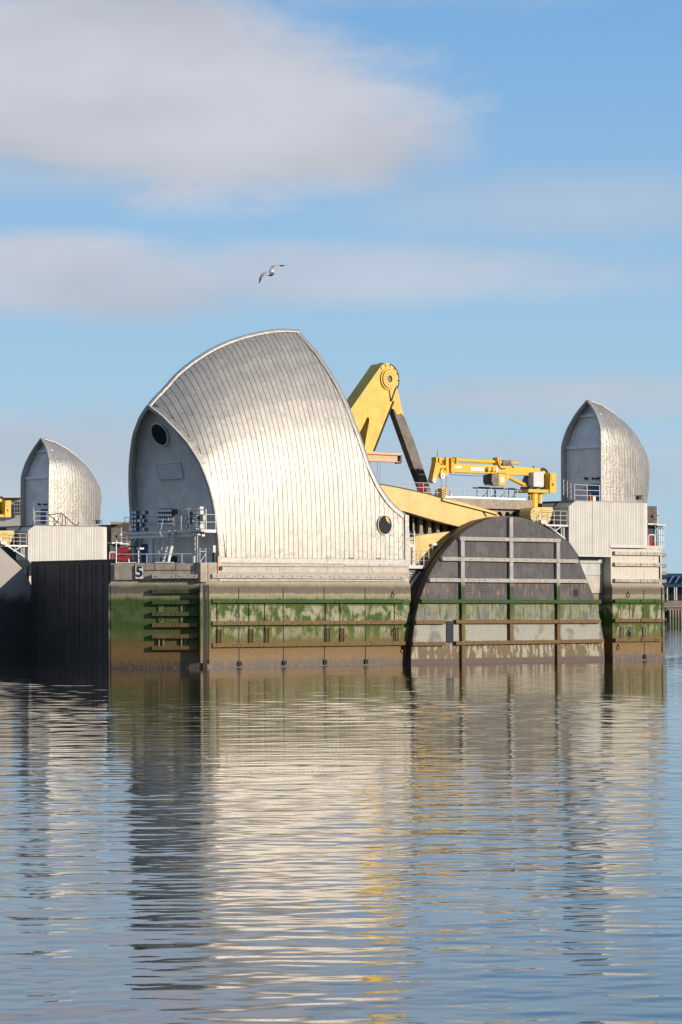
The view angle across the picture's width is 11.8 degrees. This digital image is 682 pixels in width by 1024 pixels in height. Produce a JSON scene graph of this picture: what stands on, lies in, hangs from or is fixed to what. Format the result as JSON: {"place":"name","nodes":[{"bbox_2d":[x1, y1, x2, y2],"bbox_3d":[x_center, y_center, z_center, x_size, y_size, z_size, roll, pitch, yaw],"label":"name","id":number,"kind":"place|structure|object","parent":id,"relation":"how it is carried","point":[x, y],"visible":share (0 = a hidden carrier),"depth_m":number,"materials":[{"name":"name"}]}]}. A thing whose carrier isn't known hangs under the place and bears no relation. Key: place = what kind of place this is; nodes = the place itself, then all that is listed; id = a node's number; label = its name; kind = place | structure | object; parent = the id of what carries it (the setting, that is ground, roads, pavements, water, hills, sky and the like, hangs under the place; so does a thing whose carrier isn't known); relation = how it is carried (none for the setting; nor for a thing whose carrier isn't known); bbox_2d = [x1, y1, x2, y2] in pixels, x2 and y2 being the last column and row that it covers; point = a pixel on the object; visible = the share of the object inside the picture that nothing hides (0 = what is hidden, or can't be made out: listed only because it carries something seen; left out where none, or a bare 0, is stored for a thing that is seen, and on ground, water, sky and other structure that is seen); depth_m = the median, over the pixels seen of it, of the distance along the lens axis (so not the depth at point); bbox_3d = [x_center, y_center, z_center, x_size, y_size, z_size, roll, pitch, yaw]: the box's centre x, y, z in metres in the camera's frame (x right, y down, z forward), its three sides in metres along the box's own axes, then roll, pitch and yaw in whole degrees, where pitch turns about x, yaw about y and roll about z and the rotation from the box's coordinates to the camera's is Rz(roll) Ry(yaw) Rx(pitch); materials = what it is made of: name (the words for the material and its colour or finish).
{"place":"outdoors","nodes":[
{"label":"outdoors","id":0,"kind":"place"},
{"bbox_2d":[0,496,10,517],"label":"deck crane","id":1,"kind":"object","parent":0,"point":[5,508],"visible":1,"depth_m":333.71,"materials":[{"name":"yellow metal"}]},
{"bbox_2d":[0,496,19,553],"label":"white building","id":2,"kind":"structure","parent":0,"point":[13,519],"depth_m":950.93,"materials":[{"name":"white paint"}]},
{"bbox_2d":[13,502,19,514],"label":"window","id":3,"kind":"structure","parent":2,"relation":"in","point":[16,505],"depth_m":949.02,"materials":[{"name":"grey glass"}]},
{"bbox_2d":[99,522,130,558],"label":"brick building","id":4,"kind":"structure","parent":0,"point":[125,539],"depth_m":897.00,"materials":[{"name":"beige"}]},
{"bbox_2d":[160,556,176,562],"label":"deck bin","id":5,"kind":"object","parent":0,"point":[174,559],"visible":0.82,"depth_m":253.58,"materials":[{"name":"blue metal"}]},
{"bbox_2d":[185,507,203,529],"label":"floodlight bank","id":6,"kind":"structure","parent":0,"point":[200,517],"depth_m":250.30,"materials":[{"name":"grey metal"}]},
{"bbox_2d":[259,265,284,282],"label":"seagull","id":7,"kind":"object","parent":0,"point":[270,272],"visible":1,"depth_m":117.91,"materials":[{"name":"white"}]},
{"bbox_2d":[0,628,681,1023],"bbox_3d":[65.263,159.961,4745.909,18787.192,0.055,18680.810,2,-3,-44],"label":"water","id":8,"kind":"structure","parent":0,"point":[418,844],"depth_m":52.35,"materials":[{"name":"blue liquid"}]},
{"bbox_2d":[0,550,30,657],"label":"gate disc","id":9,"kind":"object","parent":8,"relation":"in","point":[15,613],"visible":0.73,"depth_m":331.09,"materials":[{"name":"grey paint"}]},
{"bbox_2d":[26,559,130,657],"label":"gate leaf","id":10,"kind":"object","parent":8,"relation":"in","point":[69,608],"visible":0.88,"depth_m":327.89,"materials":[{"name":"metal"}]},
{"bbox_2d":[109,546,666,668],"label":"barrier pier","id":11,"kind":"structure","parent":8,"relation":"in","point":[217,614],"depth_m":256.23,"materials":[{"name":"concrete"}]},
{"bbox_2d":[117,546,137,561],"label":"hose reel","id":12,"kind":"object","parent":11,"relation":"on","point":[123,550],"visible":1,"depth_m":251.85,"materials":[{"name":"red plastic"}]},
{"bbox_2d":[135,565,143,578],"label":"number sign","id":13,"kind":"object","parent":11,"relation":"attached to","point":[139,571],"visible":1,"depth_m":250.06,"materials":[{"name":"white paint"}]},
{"bbox_2d":[113,553,200,562],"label":"deck rail","id":14,"kind":"object","parent":11,"relation":"on","point":[155,562],"visible":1,"depth_m":250.31,"materials":[{"name":"grey metal"}]},
{"bbox_2d":[156,518,175,561],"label":"stairway","id":15,"kind":"object","parent":11,"relation":"on","point":[167,545],"visible":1,"depth_m":252.12,"materials":[{"name":"grey paint"}]},
{"bbox_2d":[192,524,200,562],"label":"gallery mast","id":16,"kind":"object","parent":11,"relation":"on","point":[194,557],"visible":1,"depth_m":250.09,"materials":[{"name":"grey metal"}]},
{"bbox_2d":[123,509,215,542],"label":"floodlight gallery","id":17,"kind":"object","parent":16,"relation":"on","point":[155,534],"visible":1,"depth_m":252.38,"materials":[{"name":"metal"}]},
{"bbox_2d":[129,511,147,531],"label":"floodlight bank","id":18,"kind":"structure","parent":17,"relation":"on","point":[135,521],"depth_m":255.32,"materials":[{"name":"grey metal"}]},
{"bbox_2d":[158,508,181,528],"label":"floodlight bank","id":19,"kind":"structure","parent":17,"relation":"on","point":[165,513],"depth_m":252.75,"materials":[{"name":"grey metal"}]},
{"bbox_2d":[199,548,205,562],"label":"ladder gate","id":20,"kind":"structure","parent":11,"relation":"attached to","point":[203,556],"depth_m":250.08,"materials":[{"name":"grey metal"}]},
{"bbox_2d":[209,545,215,562],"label":"control box","id":21,"kind":"object","parent":11,"relation":"on","point":[212,549],"visible":1,"depth_m":250.94,"materials":[{"name":"grey paint"}]},
{"bbox_2d":[128,329,408,564],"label":"machinery shelter","id":22,"kind":"object","parent":11,"relation":"on","point":[253,443],"visible":0.97,"depth_m":257.16,"materials":[{"name":"grey metal"}]},
{"bbox_2d":[141,544,147,562],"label":"door","id":23,"kind":"structure","parent":22,"relation":"in","point":[143,551],"depth_m":258.44,"materials":[{"name":"blue paint"}]},
{"bbox_2d":[347,363,398,451],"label":"lifting arm","id":24,"kind":"object","parent":22,"relation":"attached to","point":[370,401],"visible":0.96,"depth_m":269.08},
{"bbox_2d":[367,452,402,482],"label":"gantry beam","id":25,"kind":"structure","parent":22,"relation":"attached to","point":[395,458],"depth_m":267.13,"materials":[{"name":"metal"}]},
{"bbox_2d":[409,551,428,568],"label":"gap platform","id":26,"kind":"structure","parent":11,"relation":"attached to","point":[418,566],"depth_m":266.42,"materials":[{"name":"grey paint"}]},
{"bbox_2d":[409,531,420,564],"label":"ladder tower","id":27,"kind":"structure","parent":26,"relation":"on","point":[412,546],"depth_m":266.32,"materials":[{"name":"metal"}]},
{"bbox_2d":[410,531,451,561],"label":"beam","id":28,"kind":"structure","parent":11,"relation":"on","point":[423,542],"depth_m":268.15,"materials":[{"name":"yellow metal"}]},
{"bbox_2d":[379,483,499,526],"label":"rocking beam","id":29,"kind":"structure","parent":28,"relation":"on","point":[434,508],"depth_m":269.00,"materials":[{"name":"yellow metal"}]},
{"bbox_2d":[405,498,532,535],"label":"machine hall","id":30,"kind":"structure","parent":11,"relation":"on","point":[500,507],"depth_m":273.61,"materials":[{"name":"metal"}]},
{"bbox_2d":[390,387,431,493],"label":"link arm","id":31,"kind":"object","parent":30,"relation":"on","point":[408,445],"visible":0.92,"depth_m":273.35},
{"bbox_2d":[411,515,420,534],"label":"window","id":32,"kind":"structure","parent":30,"relation":"in","point":[415,521],"depth_m":269.58,"materials":[{"name":"glass"}]},
{"bbox_2d":[418,482,425,491],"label":"hose reel","id":33,"kind":"object","parent":30,"relation":"on","point":[420,484],"visible":0.45,"depth_m":272.61,"materials":[{"name":"red plastic"}]},
{"bbox_2d":[421,518,429,533],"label":"window","id":34,"kind":"structure","parent":30,"relation":"in","point":[425,524],"depth_m":270.31,"materials":[{"name":"glass"}]},
{"bbox_2d":[430,521,437,532],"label":"window","id":35,"kind":"structure","parent":30,"relation":"in","point":[433,525],"depth_m":270.97,"materials":[{"name":"glass"}]},
{"bbox_2d":[438,523,445,531],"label":"window","id":36,"kind":"structure","parent":30,"relation":"in","point":[441,527],"depth_m":271.63,"materials":[{"name":"black glass"}]},
{"bbox_2d":[446,525,454,530],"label":"window","id":37,"kind":"structure","parent":30,"relation":"in","point":[448,528],"depth_m":272.30,"materials":[{"name":"black glass"}]},
{"bbox_2d":[395,482,542,499],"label":"guard rail","id":38,"kind":"object","parent":30,"relation":"on","point":[477,497],"visible":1,"depth_m":273.61,"materials":[{"name":"grey metal"}]},
{"bbox_2d":[428,453,555,506],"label":"deck crane","id":39,"kind":"object","parent":30,"relation":"on","point":[538,482],"visible":0.99,"depth_m":275.70,"materials":[{"name":"yellow paint"}]},
{"bbox_2d":[472,487,516,497],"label":"pipe frame","id":40,"kind":"object","parent":30,"relation":"on","point":[494,488],"visible":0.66,"depth_m":282.95,"materials":[{"name":"grey metal"}]},
{"bbox_2d":[496,509,503,515],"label":"window","id":41,"kind":"structure","parent":30,"relation":"in","point":[500,512],"depth_m":276.38,"materials":[{"name":"glass"}]},
{"bbox_2d":[504,510,511,516],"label":"window","id":42,"kind":"structure","parent":30,"relation":"in","point":[506,512],"depth_m":277.06,"materials":[{"name":"glass"}]},
{"bbox_2d":[512,510,519,516],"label":"window","id":43,"kind":"structure","parent":30,"relation":"in","point":[515,513],"depth_m":277.74,"materials":[{"name":"black glass"}]},
{"bbox_2d":[542,500,646,556],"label":"corrugated housing","id":44,"kind":"object","parent":11,"relation":"on","point":[598,528],"visible":0.99,"depth_m":281.08,"materials":[{"name":"grey paint"}]},
{"bbox_2d":[538,503,556,523],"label":"machinery block","id":45,"kind":"structure","parent":44,"relation":"attached to","point":[547,505],"depth_m":279.57,"materials":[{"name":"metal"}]},
{"bbox_2d":[537,510,568,538],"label":"side platform","id":46,"kind":"structure","parent":44,"relation":"attached to","point":[562,529],"depth_m":277.37,"materials":[{"name":"metal"}]},
{"bbox_2d":[519,507,552,523],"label":"drive guard","id":47,"kind":"object","parent":46,"relation":"on","point":[535,514],"visible":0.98,"depth_m":276.50,"materials":[{"name":"yellow paint"}]},
{"bbox_2d":[563,479,599,500],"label":"guard rail","id":48,"kind":"object","parent":44,"relation":"on","point":[574,490],"visible":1,"depth_m":281.00,"materials":[{"name":"white metal"}]},
{"bbox_2d":[589,492,595,500],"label":"safety marker","id":49,"kind":"object","parent":48,"relation":"attached to","point":[593,498],"visible":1,"depth_m":282.07,"materials":[{"name":"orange plastic"}]},
{"bbox_2d":[561,400,649,502],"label":"shelter","id":50,"kind":"object","parent":44,"relation":"on","point":[602,446],"visible":0.94,"depth_m":288.36,"materials":[{"name":"grey metal"}]},
{"bbox_2d":[588,484,598,500],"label":"door","id":51,"kind":"structure","parent":50,"relation":"in","point":[596,493],"depth_m":286.90,"materials":[{"name":"blue paint"}]},
{"bbox_2d":[609,487,642,501],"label":"guard rail","id":52,"kind":"object","parent":44,"relation":"on","point":[638,497],"visible":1,"depth_m":285.05,"materials":[{"name":"metal"}]},
{"bbox_2d":[648,534,655,545],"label":"life ring stand","id":53,"kind":"object","parent":11,"relation":"on","point":[650,543],"visible":1,"depth_m":287.83,"materials":[{"name":"white paint"}]},
{"bbox_2d":[647,506,657,545],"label":"plant cabinet","id":54,"kind":"object","parent":11,"relation":"on","point":[652,516],"visible":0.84,"depth_m":290.09,"materials":[{"name":"grey metal"}]},
{"bbox_2d":[650,511,665,546],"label":"ladder cage","id":55,"kind":"object","parent":11,"relation":"on","point":[658,525],"visible":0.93,"depth_m":289.96,"materials":[{"name":"metal"}]},
{"bbox_2d":[406,516,604,664],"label":"gate disc","id":56,"kind":"object","parent":8,"relation":"in","point":[501,589],"visible":1,"depth_m":271.46,"materials":[{"name":"metal"}]},
{"bbox_2d":[409,569,420,586],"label":"guard","id":57,"kind":"object","parent":56,"relation":"attached to","point":[415,578],"visible":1,"depth_m":266.40,"materials":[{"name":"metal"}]},
{"bbox_2d":[544,526,577,556],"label":"edge seal","id":58,"kind":"object","parent":56,"relation":"attached to","point":[563,539],"visible":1,"depth_m":277.39,"materials":[{"name":"grey metal"}]},
{"bbox_2d":[664,601,681,627],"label":"jetty","id":59,"kind":"object","parent":8,"relation":"in","point":[673,614],"visible":0.59,"depth_m":1288.02,"materials":[{"name":"grey metal"}]},
{"bbox_2d":[662,573,681,600],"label":"jetty shed","id":60,"kind":"structure","parent":59,"relation":"on","point":[673,586],"depth_m":1296.00,"materials":[{"name":"blue metal"}]},
{"bbox_2d":[0,0,681,572],"label":"sky","id":61,"kind":"structure","parent":0,"point":[480,201],"materials":[{"name":"blue"}]},
{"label":"barrier pier","id":62,"kind":"object","parent":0,"visible":0},
{"bbox_2d":[0,525,106,570],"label":"corrugated housing","id":63,"kind":"object","parent":62,"relation":"on","point":[51,543],"visible":0.67,"depth_m":336.29,"materials":[{"name":"corrugated steel"},{"name":"light grey paint"}]},
{"bbox_2d":[0,526,25,567],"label":"machinery block","id":64,"kind":"structure","parent":63,"relation":"attached to","point":[10,552],"depth_m":334.93,"materials":[{"name":"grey metal"}]},
{"bbox_2d":[0,533,27,557],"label":"side platform","id":65,"kind":"structure","parent":63,"relation":"attached to","point":[15,546],"depth_m":332.35,"materials":[{"name":"grey paint"}]},
{"bbox_2d":[0,531,13,544],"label":"drive guard","id":66,"kind":"object","parent":65,"relation":"on","point":[2,536],"visible":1,"depth_m":332.10,"materials":[{"name":"yellow paint"}]},
{"bbox_2d":[33,507,58,524],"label":"guard rail","id":67,"kind":"object","parent":63,"relation":"on","point":[34,511],"visible":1,"depth_m":335.41,"materials":[{"name":"white metal"}]},
{"bbox_2d":[20,438,101,526],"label":"shelter","id":68,"kind":"object","parent":63,"relation":"on","point":[56,478],"visible":0.96,"depth_m":342.00,"materials":[{"name":"silver metal"}]},
{"bbox_2d":[41,509,47,522],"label":"door","id":69,"kind":"structure","parent":68,"relation":"in","point":[44,515],"depth_m":340.45,"materials":[{"name":"blue paint"}]},
{"bbox_2d":[48,513,79,525],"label":"folded frame","id":70,"kind":"object","parent":63,"relation":"on","point":[62,519],"visible":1,"depth_m":337.18,"materials":[{"name":"black metal"}]},
{"bbox_2d":[66,513,100,523],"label":"guard rail","id":71,"kind":"object","parent":63,"relation":"on","point":[97,521],"visible":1,"depth_m":338.70,"materials":[{"name":"grey metal"}]},
{"bbox_2d":[109,552,115,558],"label":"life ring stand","id":72,"kind":"object","parent":62,"relation":"on","point":[110,556],"visible":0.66,"depth_m":342.94,"materials":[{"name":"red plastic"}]},
{"bbox_2d":[107,527,122,558],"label":"plant cabinet","id":73,"kind":"object","parent":62,"relation":"on","point":[113,535],"visible":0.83,"depth_m":344.96,"materials":[{"name":"black metal"}]},
{"bbox_2d":[117,532,128,547],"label":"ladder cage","id":74,"kind":"object","parent":73,"relation":"attached to","point":[123,544],"visible":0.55,"depth_m":345.03,"materials":[{"name":"metal"}]}
]}

